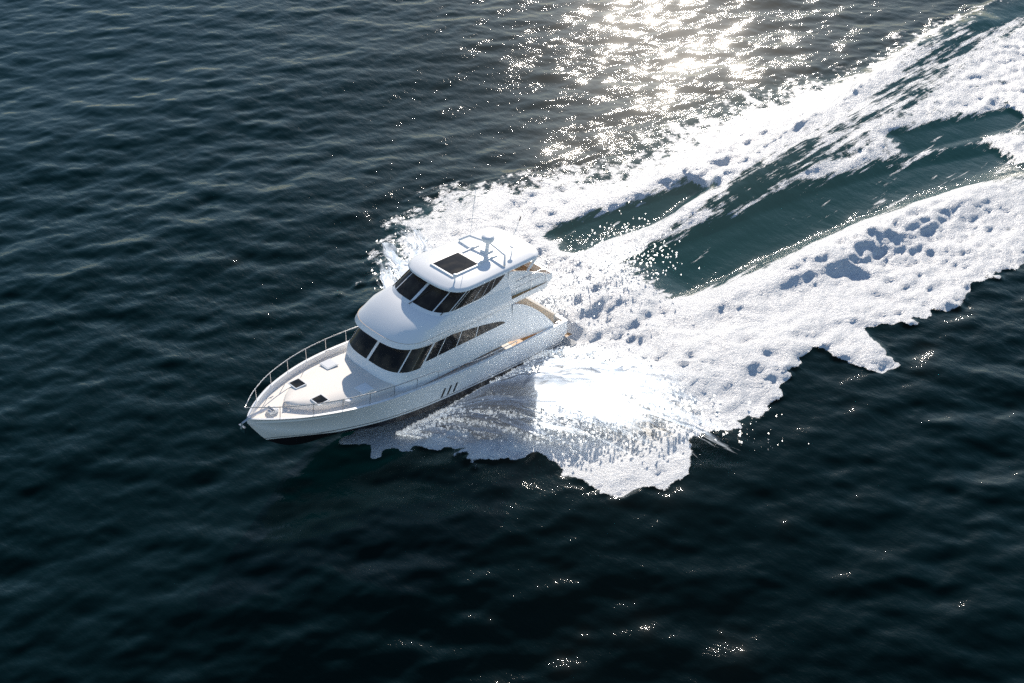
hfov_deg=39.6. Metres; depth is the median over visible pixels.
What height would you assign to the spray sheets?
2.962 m
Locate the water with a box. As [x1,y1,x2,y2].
[0,0,1023,682]
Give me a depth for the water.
70.91 m
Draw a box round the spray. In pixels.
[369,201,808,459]
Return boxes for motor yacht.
[239,189,571,444]
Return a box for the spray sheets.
[379,230,712,452]
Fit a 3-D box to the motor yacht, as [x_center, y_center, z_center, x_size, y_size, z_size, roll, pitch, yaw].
[-4.699,-0.955,64.941,18.812,8.964,5.206,-27,44,-37]
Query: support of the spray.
on the water

